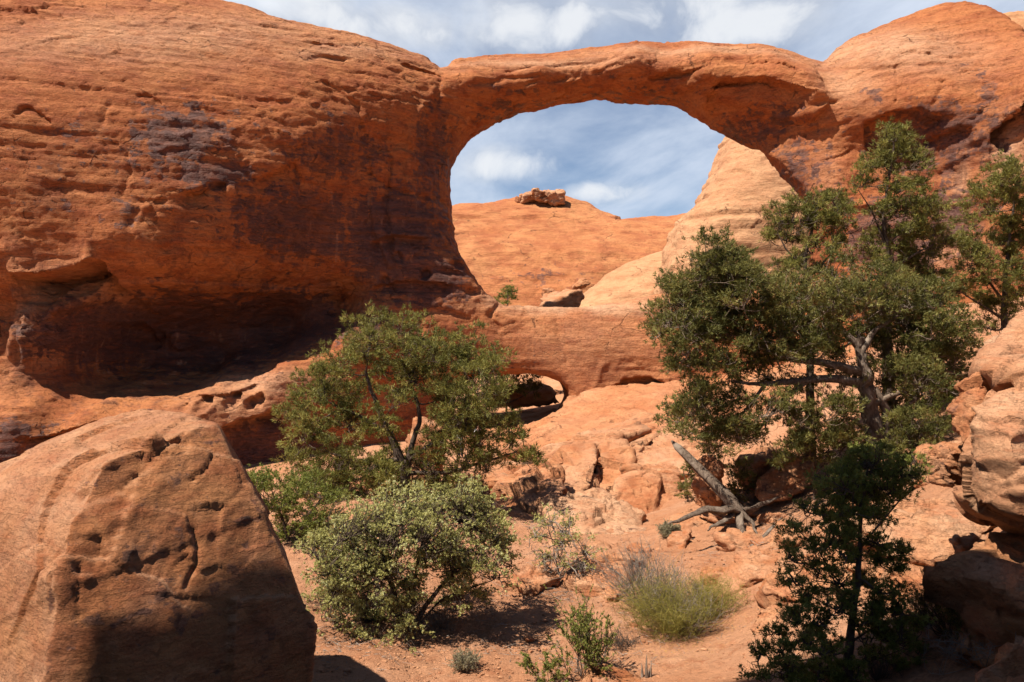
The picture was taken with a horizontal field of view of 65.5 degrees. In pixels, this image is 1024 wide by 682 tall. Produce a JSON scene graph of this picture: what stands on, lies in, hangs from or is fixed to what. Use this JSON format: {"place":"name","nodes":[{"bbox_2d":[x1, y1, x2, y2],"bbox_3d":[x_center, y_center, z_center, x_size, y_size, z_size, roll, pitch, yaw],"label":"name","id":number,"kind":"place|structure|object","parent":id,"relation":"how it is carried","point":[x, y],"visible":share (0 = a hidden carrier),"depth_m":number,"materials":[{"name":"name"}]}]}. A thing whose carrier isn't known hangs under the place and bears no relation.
{"place":"outdoors","nodes":[
{"label":"outdoors","id":0,"kind":"place"},
{"bbox_2d":[541,288,554,296],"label":"boulder","id":1,"kind":"object","parent":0,"point":[547,290],"visible":0.38,"depth_m":75.49,"materials":[{"name":"stone"}]},
{"bbox_2d":[572,278,590,289],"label":"boulder","id":2,"kind":"object","parent":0,"point":[581,283],"visible":0.98,"depth_m":74.56,"materials":[{"name":"stone"}]},
{"bbox_2d":[224,0,1023,218],"label":"sky","id":3,"kind":"structure","parent":0,"point":[624,160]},
{"bbox_2d":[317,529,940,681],"bbox_3d":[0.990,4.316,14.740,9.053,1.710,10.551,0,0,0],"label":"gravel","id":4,"kind":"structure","parent":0,"point":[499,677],"depth_m":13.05,"materials":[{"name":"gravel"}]},
{"bbox_2d":[244,297,1023,681],"bbox_3d":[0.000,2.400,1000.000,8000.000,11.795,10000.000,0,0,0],"label":"ground","id":5,"kind":"structure","parent":0,"point":[698,671],"depth_m":13.91,"materials":[{"name":"sand"}]},
{"bbox_2d":[0,409,317,681],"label":"boulder","id":6,"kind":"object","parent":5,"relation":"on","point":[142,545],"visible":1,"depth_m":7.99,"materials":[{"name":"stone"}]},
{"bbox_2d":[246,462,356,542],"bbox_3d":[-4.880,3.994,17.943,2.883,2.503,2.500,0,0,0],"label":"juniper tree","id":7,"kind":"object","parent":5,"relation":"on","point":[305,485],"visible":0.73,"depth_m":17.90,"materials":[{"name":"green plant"}]},
{"bbox_2d":[343,476,379,492],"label":"boulder","id":8,"kind":"object","parent":5,"relation":"on","point":[350,486],"visible":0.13,"depth_m":24.53,"materials":[{"name":"stone"}]},
{"bbox_2d":[291,471,524,655],"bbox_3d":[-1.833,4.035,13.990,4.178,3.698,3.226,0,0,0],"label":"juniper bush","id":9,"kind":"object","parent":5,"relation":"on","point":[378,564],"visible":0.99,"depth_m":13.29,"materials":[{"name":"green plant"}]},
{"bbox_2d":[269,300,547,504],"bbox_3d":[-3.298,2.262,23.985,8.780,7.080,6.063,0,0,0],"label":"pinyon tree","id":10,"kind":"object","parent":5,"relation":"on","point":[473,412],"visible":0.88,"depth_m":23.19,"materials":[{"name":"green plant"}]},
{"bbox_2d":[405,417,443,470],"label":"boulder","id":11,"kind":"object","parent":5,"relation":"on","point":[414,424],"visible":0.23,"depth_m":31.55,"materials":[{"name":"stone"}]},
{"bbox_2d":[410,457,439,486],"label":"boulder","id":12,"kind":"object","parent":5,"relation":"on","point":[424,476],"visible":0.06,"depth_m":26.68,"materials":[{"name":"stone"}]},
{"bbox_2d":[416,600,467,631],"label":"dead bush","id":13,"kind":"object","parent":5,"relation":"on","point":[438,621],"visible":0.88,"depth_m":13.90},
{"bbox_2d":[446,648,482,673],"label":"sage bush","id":14,"kind":"object","parent":5,"relation":"on","point":[464,662],"visible":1,"depth_m":12.11,"materials":[{"name":"grey plant"}]},
{"bbox_2d":[442,476,493,501],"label":"boulder","id":15,"kind":"object","parent":5,"relation":"on","point":[486,492],"visible":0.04,"depth_m":25.45,"materials":[{"name":"stone"}]},
{"bbox_2d":[473,471,508,492],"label":"boulder","id":16,"kind":"object","parent":5,"relation":"on","point":[492,478],"visible":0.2,"depth_m":29.35,"materials":[{"name":"stone"}]},
{"bbox_2d":[481,461,529,493],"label":"boulder","id":17,"kind":"object","parent":5,"relation":"on","point":[508,470],"visible":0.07,"depth_m":31.63,"materials":[{"name":"stone"}]},
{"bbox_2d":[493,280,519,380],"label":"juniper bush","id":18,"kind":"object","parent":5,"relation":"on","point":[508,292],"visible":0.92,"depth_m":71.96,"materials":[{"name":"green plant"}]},
{"bbox_2d":[483,440,537,468],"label":"boulder","id":19,"kind":"object","parent":5,"relation":"on","point":[515,448],"visible":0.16,"depth_m":33.18,"materials":[{"name":"stone"}]},
{"bbox_2d":[0,0,1023,465],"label":"rock arch","id":20,"kind":"object","parent":5,"relation":"on","point":[222,214],"visible":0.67,"depth_m":50.24,"materials":[{"name":"stone"}]},
{"bbox_2d":[486,373,544,413],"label":"juniper tree","id":21,"kind":"object","parent":5,"relation":"on","point":[530,382],"visible":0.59,"depth_m":62.79,"materials":[{"name":"green plant"}]},
{"bbox_2d":[524,635,533,641],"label":"stone","id":22,"kind":"object","parent":5,"relation":"on","point":[527,638],"visible":1,"depth_m":13.61,"materials":[{"name":"stone"}]},
{"bbox_2d":[491,458,567,515],"bbox_3d":[0.523,5.724,27.914,2.719,3.037,7.167,0,0,0],"label":"boulder","id":23,"kind":"object","parent":5,"relation":"on","point":[527,492],"visible":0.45,"depth_m":26.98,"materials":[{"name":"stone"}]},
{"bbox_2d":[503,564,561,596],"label":"flat rock","id":24,"kind":"object","parent":5,"relation":"on","point":[530,585],"visible":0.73,"depth_m":15.90,"materials":[{"name":"stone"}]},
{"bbox_2d":[524,559,554,576],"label":"flat rock","id":25,"kind":"object","parent":5,"relation":"on","point":[537,571],"visible":0.2,"depth_m":16.45,"materials":[{"name":"stone"}]},
{"bbox_2d":[515,643,571,681],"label":"leafy shrub","id":26,"kind":"object","parent":5,"relation":"on","point":[526,662],"visible":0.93,"depth_m":11.61,"materials":[{"name":"green plant"}]},
{"bbox_2d":[539,289,584,306],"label":"boulder","id":27,"kind":"object","parent":5,"relation":"on","point":[568,298],"visible":0.77,"depth_m":70.67,"materials":[{"name":"stone"}]},
{"bbox_2d":[522,502,605,583],"bbox_3d":[1.153,4.442,16.355,1.710,2.421,1.733,0,0,-44],"label":"juniper bush","id":28,"kind":"object","parent":5,"relation":"on","point":[569,537],"visible":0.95,"depth_m":16.30,"materials":[{"name":"plant"}]},
{"bbox_2d":[452,195,676,306],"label":"rock dome","id":29,"kind":"object","parent":5,"relation":"on","point":[531,250],"visible":0.27,"depth_m":103.88,"materials":[{"name":"stone"}]},
{"bbox_2d":[514,196,521,202],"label":"boulder","id":30,"kind":"object","parent":29,"relation":"on","point":[517,199],"visible":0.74,"depth_m":114.38,"materials":[{"name":"stone"}]},
{"bbox_2d":[519,191,535,203],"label":"boulder","id":31,"kind":"object","parent":29,"relation":"on","point":[526,197],"visible":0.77,"depth_m":113.83,"materials":[{"name":"stone"}]},
{"bbox_2d":[529,188,565,206],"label":"boulder","id":32,"kind":"object","parent":29,"relation":"on","point":[556,198],"visible":0.9,"depth_m":113.48,"materials":[{"name":"stone"}]},
{"bbox_2d":[548,440,598,494],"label":"boulder","id":33,"kind":"object","parent":5,"relation":"on","point":[577,460],"visible":0.41,"depth_m":29.36,"materials":[{"name":"stone"}]},
{"bbox_2d":[546,537,613,549],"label":"boulder","id":34,"kind":"object","parent":5,"relation":"on","point":[595,544],"visible":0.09,"depth_m":19.07,"materials":[{"name":"stone"}]},
{"bbox_2d":[542,584,619,680],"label":"leafy shrub","id":35,"kind":"object","parent":5,"relation":"on","point":[586,644],"visible":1,"depth_m":11.76,"materials":[{"name":"green plant"}]},
{"bbox_2d":[563,555,606,574],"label":"flat rock","id":36,"kind":"object","parent":5,"relation":"on","point":[577,571],"visible":0.3,"depth_m":16.70,"materials":[{"name":"stone"}]},
{"bbox_2d":[535,487,646,535],"bbox_3d":[2.357,5.435,22.875,3.554,2.076,4.574,0,0,0],"label":"boulder","id":37,"kind":"object","parent":5,"relation":"on","point":[601,509],"visible":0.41,"depth_m":22.48,"materials":[{"name":"stone"}]},
{"bbox_2d":[561,567,631,597],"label":"flat rock","id":38,"kind":"object","parent":5,"relation":"on","point":[584,584],"visible":0.41,"depth_m":16.03,"materials":[{"name":"stone"}]},
{"bbox_2d":[580,661,642,681],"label":"boulder","id":39,"kind":"object","parent":5,"relation":"on","point":[615,674],"visible":0.85,"depth_m":11.57,"materials":[{"name":"stone"}]},
{"bbox_2d":[603,584,626,602],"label":"flat rock","id":40,"kind":"object","parent":5,"relation":"on","point":[611,596],"visible":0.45,"depth_m":15.51,"materials":[{"name":"stone"}]},
{"bbox_2d":[594,438,637,491],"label":"boulder","id":41,"kind":"object","parent":5,"relation":"on","point":[614,455],"visible":0.53,"depth_m":29.59,"materials":[{"name":"stone"}]},
{"bbox_2d":[603,561,628,569],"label":"flat rock","id":42,"kind":"object","parent":5,"relation":"on","point":[615,564],"visible":0.15,"depth_m":16.75,"materials":[{"name":"stone"}]},
{"bbox_2d":[597,625,640,653],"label":"dead bush","id":43,"kind":"object","parent":5,"relation":"on","point":[618,642],"visible":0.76,"depth_m":13.24,"materials":[{"name":"brown plant"}]},
{"bbox_2d":[594,551,644,566],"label":"flat rock","id":44,"kind":"object","parent":5,"relation":"on","point":[610,557],"visible":0.32,"depth_m":17.01,"materials":[{"name":"stone"}]},
{"bbox_2d":[580,251,661,306],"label":"slickrock hump","id":45,"kind":"object","parent":5,"relation":"on","point":[633,279],"visible":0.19,"depth_m":80.82,"materials":[{"name":"stone"}]},
{"bbox_2d":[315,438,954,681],"bbox_3d":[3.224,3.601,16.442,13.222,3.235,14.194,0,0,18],"label":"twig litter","id":46,"kind":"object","parent":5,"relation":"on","point":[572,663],"visible":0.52,"depth_m":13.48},
{"bbox_2d":[580,527,696,615],"bbox_3d":[2.341,4.291,14.840,2.212,1.577,2.200,0,0,0],"label":"dead bush","id":47,"kind":"object","parent":5,"relation":"on","point":[637,567],"visible":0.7,"depth_m":14.79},
{"bbox_2d":[626,541,651,552],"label":"flat rock","id":48,"kind":"object","parent":5,"relation":"on","point":[634,543],"visible":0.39,"depth_m":18.64,"materials":[{"name":"stone"}]},
{"bbox_2d":[609,469,681,513],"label":"boulder","id":49,"kind":"object","parent":5,"relation":"on","point":[648,491],"visible":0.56,"depth_m":27.25,"materials":[{"name":"stone"}]},
{"bbox_2d":[619,463,688,479],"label":"boulder","id":50,"kind":"object","parent":49,"relation":"on","point":[626,467],"visible":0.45,"depth_m":28.52,"materials":[{"name":"stone"}]},
{"bbox_2d":[641,655,651,677],"bbox_3d":[1.996,4.905,11.695,0.192,0.610,0.138,0,0,-9],"label":"tree stump","id":51,"kind":"object","parent":5,"relation":"on","point":[648,673],"visible":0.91,"depth_m":11.67,"materials":[{"name":"grey wood"}]},
{"bbox_2d":[453,345,878,476],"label":"slickrock apron","id":52,"kind":"object","parent":5,"relation":"on","point":[606,407],"visible":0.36,"depth_m":48.88,"materials":[{"name":"stone"}]},
{"bbox_2d":[484,384,558,409],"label":"boulder","id":53,"kind":"object","parent":52,"relation":"on","point":[547,393],"visible":0.52,"depth_m":65.63,"materials":[{"name":"stone"}]},
{"bbox_2d":[538,421,651,460],"bbox_3d":[3.712,5.170,38.751,7.191,2.064,3.156,0,0,-41],"label":"boulder","id":54,"kind":"object","parent":52,"relation":"on","point":[633,432],"visible":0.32,"depth_m":38.43,"materials":[{"name":"stone"}]},
{"bbox_2d":[629,434,652,451],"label":"boulder","id":55,"kind":"object","parent":52,"relation":"on","point":[637,444],"visible":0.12,"depth_m":35.84,"materials":[{"name":"stone"}]},
{"bbox_2d":[655,518,681,537],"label":"sage bush","id":56,"kind":"object","parent":5,"relation":"on","point":[665,529],"visible":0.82,"depth_m":19.90,"materials":[{"name":"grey plant"}]},
{"bbox_2d":[606,553,738,644],"bbox_3d":[2.788,4.597,13.977,2.184,1.500,2.164,0,0,-35],"label":"ephedra bush","id":57,"kind":"object","parent":5,"relation":"on","point":[668,621],"visible":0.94,"depth_m":13.75,"materials":[{"name":"plant"}]},
{"bbox_2d":[636,421,723,480],"bbox_3d":[7.106,5.128,33.549,4.865,3.594,9.221,0,0,18],"label":"boulder","id":58,"kind":"object","parent":5,"relation":"on","point":[658,448],"visible":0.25,"depth_m":33.13,"materials":[{"name":"stone"}]},
{"bbox_2d":[666,529,693,548],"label":"flat rock","id":59,"kind":"object","parent":5,"relation":"on","point":[679,539],"visible":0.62,"depth_m":19.04,"materials":[{"name":"stone"}]},
{"bbox_2d":[674,461,695,501],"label":"juniper bush","id":60,"kind":"object","parent":5,"relation":"on","point":[686,487],"visible":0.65,"depth_m":24.69,"materials":[{"name":"green plant"}]},
{"bbox_2d":[637,563,734,638],"bbox_3d":[3.149,4.592,13.983,1.720,1.103,1.848,0,0,43],"label":"dead bush","id":61,"kind":"object","parent":5,"relation":"on","point":[694,603],"visible":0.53,"depth_m":13.83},
{"bbox_2d":[668,508,708,530],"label":"flat rock","id":62,"kind":"object","parent":5,"relation":"on","point":[695,521],"visible":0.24,"depth_m":20.59,"materials":[{"name":"stone"}]},
{"bbox_2d":[691,455,723,506],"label":"boulder","id":63,"kind":"object","parent":5,"relation":"on","point":[704,493],"visible":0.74,"depth_m":20.29,"materials":[{"name":"stone"}]},
{"bbox_2d":[700,564,726,585],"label":"flat rock","id":64,"kind":"object","parent":5,"relation":"on","point":[717,570],"visible":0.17,"depth_m":15.84,"materials":[{"name":"stone"}]},
{"bbox_2d":[678,568,752,619],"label":"ephedra bush","id":65,"kind":"object","parent":5,"relation":"on","point":[720,594],"visible":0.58,"depth_m":14.32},
{"bbox_2d":[667,440,781,533],"bbox_3d":[4.682,3.717,18.578,2.726,2.370,2.768,0,0,27],"label":"fallen log","id":66,"kind":"object","parent":5,"relation":"on","point":[735,508],"visible":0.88,"depth_m":18.87,"materials":[{"name":"grey wood"}]},
{"bbox_2d":[699,505,759,523],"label":"flat rock","id":67,"kind":"object","parent":5,"relation":"on","point":[712,518],"visible":0.18,"depth_m":20.16,"materials":[{"name":"stone"}]},
{"bbox_2d":[653,136,809,293],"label":"rock buttress","id":68,"kind":"object","parent":5,"relation":"on","point":[742,184],"visible":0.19,"depth_m":71.94,"materials":[{"name":"stone"}]},
{"bbox_2d":[713,524,769,551],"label":"flat rock","id":69,"kind":"object","parent":5,"relation":"on","point":[726,538],"visible":0.48,"depth_m":17.77,"materials":[{"name":"stone"}]},
{"bbox_2d":[723,455,761,503],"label":"juniper bush","id":70,"kind":"object","parent":5,"relation":"on","point":[741,476],"visible":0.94,"depth_m":20.27,"materials":[{"name":"green plant"}]},
{"bbox_2d":[717,532,787,595],"bbox_3d":[5.602,4.763,16.514,4.665,1.409,1.442,0,0,-40],"label":"boulder","id":71,"kind":"object","parent":5,"relation":"on","point":[730,569],"visible":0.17,"depth_m":15.89,"materials":[{"name":"stone"}]},
{"bbox_2d":[736,489,774,511],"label":"dead bush","id":72,"kind":"object","parent":5,"relation":"on","point":[754,501],"visible":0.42,"depth_m":20.46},
{"bbox_2d":[734,548,777,587],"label":"flat rock","id":73,"kind":"object","parent":5,"relation":"on","point":[755,566],"visible":0.41,"depth_m":15.50,"materials":[{"name":"stone"}]},
{"bbox_2d":[733,451,782,489],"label":"boulder","id":74,"kind":"object","parent":5,"relation":"on","point":[759,462],"visible":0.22,"depth_m":20.80,"materials":[{"name":"stone"}]},
{"bbox_2d":[748,517,781,546],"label":"dead branch","id":75,"kind":"object","parent":5,"relation":"on","point":[767,532],"visible":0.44,"depth_m":18.07,"materials":[{"name":"grey wood"}]},
{"bbox_2d":[750,605,783,632],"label":"boulder","id":76,"kind":"object","parent":5,"relation":"on","point":[765,616],"visible":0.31,"depth_m":13.06,"materials":[{"name":"stone"}]},
{"bbox_2d":[756,512,786,524],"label":"flat rock","id":77,"kind":"object","parent":5,"relation":"on","point":[765,518],"visible":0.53,"depth_m":18.88,"materials":[{"name":"stone"}]},
{"bbox_2d":[736,444,822,500],"bbox_3d":[7.530,3.846,22.522,2.539,1.603,3.713,0,0,0],"label":"boulder","id":78,"kind":"object","parent":5,"relation":"on","point":[762,451],"visible":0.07,"depth_m":22.31,"materials":[{"name":"stone"}]},
{"bbox_2d":[755,456,817,504],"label":"boulder","id":79,"kind":"object","parent":5,"relation":"on","point":[787,480],"visible":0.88,"depth_m":19.91,"materials":[{"name":"stone"}]},
{"bbox_2d":[774,520,808,548],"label":"flat rock","id":80,"kind":"object","parent":5,"relation":"on","point":[785,535],"visible":0.21,"depth_m":16.47,"materials":[{"name":"stone"}]},
{"bbox_2d":[754,546,854,608],"bbox_3d":[5.283,4.112,13.562,2.051,1.137,1.473,0,0,0],"label":"boulder","id":81,"kind":"object","parent":5,"relation":"on","point":[769,592],"visible":0.21,"depth_m":13.54,"materials":[{"name":"stone"}]},
{"bbox_2d":[633,220,992,461],"bbox_3d":[7.617,0.210,19.927,9.671,6.210,5.276,0,0,0],"label":"juniper tree","id":82,"kind":"object","parent":5,"relation":"on","point":[729,274],"visible":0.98,"depth_m":19.09,"materials":[{"name":"plant"}]},
{"bbox_2d":[891,393,925,411],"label":"dead branch","id":83,"kind":"object","parent":82,"relation":"attached to","point":[911,402],"visible":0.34,"depth_m":20.25,"materials":[{"name":"grey wood"}]},
{"bbox_2d":[751,182,876,456],"bbox_3d":[8.598,-0.393,22.491,3.194,8.358,2.697,0,0,0],"label":"pinyon tree","id":84,"kind":"object","parent":5,"relation":"on","point":[837,211],"visible":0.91,"depth_m":22.30,"materials":[{"name":"green plant"}]},
{"bbox_2d":[764,416,864,499],"bbox_3d":[7.325,2.876,18.968,2.673,2.297,1.810,0,0,11],"label":"juniper bush","id":85,"kind":"object","parent":5,"relation":"on","point":[798,440],"visible":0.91,"depth_m":18.81,"materials":[{"name":"green plant"}]},
{"bbox_2d":[736,432,937,681],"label":"conifer","id":86,"kind":"object","parent":5,"relation":"on","point":[864,489],"visible":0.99,"depth_m":9.17,"materials":[{"name":"green plant"}]},
{"bbox_2d":[811,502,872,542],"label":"boulder","id":87,"kind":"object","parent":5,"relation":"on","point":[816,529],"visible":0.01,"depth_m":16.68,"materials":[{"name":"stone"}]},
{"bbox_2d":[844,563,865,574],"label":"flat rock","id":88,"kind":"object","parent":5,"relation":"on","point":[849,569],"visible":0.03,"depth_m":12.58,"materials":[{"name":"stone"}]},
{"bbox_2d":[867,568,883,582],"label":"flat rock","id":89,"kind":"object","parent":5,"relation":"on","point":[879,570],"visible":0.05,"depth_m":11.96,"materials":[{"name":"stone"}]},
{"bbox_2d":[840,117,968,427],"bbox_3d":[11.275,-1.861,23.098,3.886,9.393,2.891,0,0,0],"label":"pinyon tree","id":90,"kind":"object","parent":5,"relation":"on","point":[920,210],"visible":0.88,"depth_m":22.88,"materials":[{"name":"green plant"}]},
{"bbox_2d":[878,561,946,613],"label":"boulder","id":91,"kind":"object","parent":5,"relation":"on","point":[910,576],"visible":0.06,"depth_m":10.99,"materials":[{"name":"stone"}]},
{"bbox_2d":[873,402,954,465],"bbox_3d":[9.116,2.264,18.163,1.668,1.934,2.538,0,0,42],"label":"juniper bush","id":92,"kind":"object","parent":5,"relation":"on","point":[903,415],"visible":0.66,"depth_m":17.98,"materials":[{"name":"green plant"}]},
{"bbox_2d":[835,498,996,572],"bbox_3d":[6.338,3.100,12.425,2.170,1.128,2.130,0,0,-9],"label":"boulder","id":93,"kind":"object","parent":5,"relation":"on","point":[932,530],"visible":0.38,"depth_m":11.87,"materials":[{"name":"stone"}]},
{"bbox_2d":[913,475,929,487],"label":"talus block","id":94,"kind":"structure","parent":5,"relation":"on","point":[924,483],"depth_m":15.83,"materials":[{"name":"stone"}]},
{"bbox_2d":[913,442,933,463],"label":"talus block","id":95,"kind":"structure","parent":5,"relation":"on","point":[921,448],"depth_m":17.36,"materials":[{"name":"stone"}]},
{"bbox_2d":[901,569,958,638],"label":"dead bush","id":96,"kind":"object","parent":5,"relation":"on","point":[919,600],"visible":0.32,"depth_m":9.59,"materials":[{"name":"brown plant"}]},
{"bbox_2d":[898,363,965,412],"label":"juniper bush","id":97,"kind":"object","parent":5,"relation":"on","point":[931,405],"visible":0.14,"depth_m":23.60,"materials":[{"name":"green plant"}]},
{"bbox_2d":[919,620,1015,674],"bbox_3d":[5.125,3.321,8.624,1.096,0.749,1.349,0,0,-37],"label":"dead bush","id":98,"kind":"object","parent":5,"relation":"on","point":[958,655],"visible":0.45,"depth_m":8.60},
{"bbox_2d":[922,532,1023,667],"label":"boulder","id":99,"kind":"object","parent":5,"relation":"on","point":[979,585],"visible":0.76,"depth_m":8.66,"materials":[{"name":"stone"}]},
{"bbox_2d":[952,376,1023,534],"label":"boulder","id":100,"kind":"object","parent":99,"relation":"on","point":[990,490],"visible":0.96,"depth_m":8.85,"materials":[{"name":"stone"}]},
{"bbox_2d":[920,440,962,487],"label":"boulder","id":101,"kind":"object","parent":100,"relation":"on","point":[944,456],"visible":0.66,"depth_m":10.84,"materials":[{"name":"stone"}]},
{"bbox_2d":[946,372,990,443],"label":"boulder","id":102,"kind":"object","parent":101,"relation":"on","point":[973,389],"visible":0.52,"depth_m":10.28,"materials":[{"name":"stone"}]},
{"bbox_2d":[968,314,1023,391],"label":"boulder","id":103,"kind":"object","parent":100,"relation":"on","point":[997,363],"visible":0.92,"depth_m":10.43,"materials":[{"name":"stone"}]},
{"bbox_2d":[941,148,1023,336],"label":"pinyon tree","id":104,"kind":"object","parent":5,"relation":"on","point":[1008,224],"visible":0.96,"depth_m":24.24,"materials":[{"name":"green plant"}]},
{"bbox_2d":[975,631,1023,681],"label":"boulder","id":105,"kind":"object","parent":5,"relation":"on","point":[1007,665],"visible":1,"depth_m":6.61,"materials":[{"name":"stone"}]},
{"bbox_2d":[621,213,685,220],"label":"rock ridge","id":106,"kind":"object","parent":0,"point":[666,218],"visible":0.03,"depth_m":135.60,"materials":[{"name":"stone"}]},
{"bbox_2d":[861,647,900,680],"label":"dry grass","id":107,"kind":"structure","parent":0,"point":[880,674],"depth_m":9.27,"materials":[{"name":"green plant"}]},
{"bbox_2d":[935,607,972,639],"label":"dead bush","id":108,"kind":"object","parent":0,"point":[957,619],"visible":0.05,"depth_m":9.06,"materials":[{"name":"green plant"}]},
{"bbox_2d":[1003,11,1023,28],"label":"sandstone knob","id":109,"kind":"object","parent":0,"point":[1017,17],"visible":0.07,"depth_m":69.86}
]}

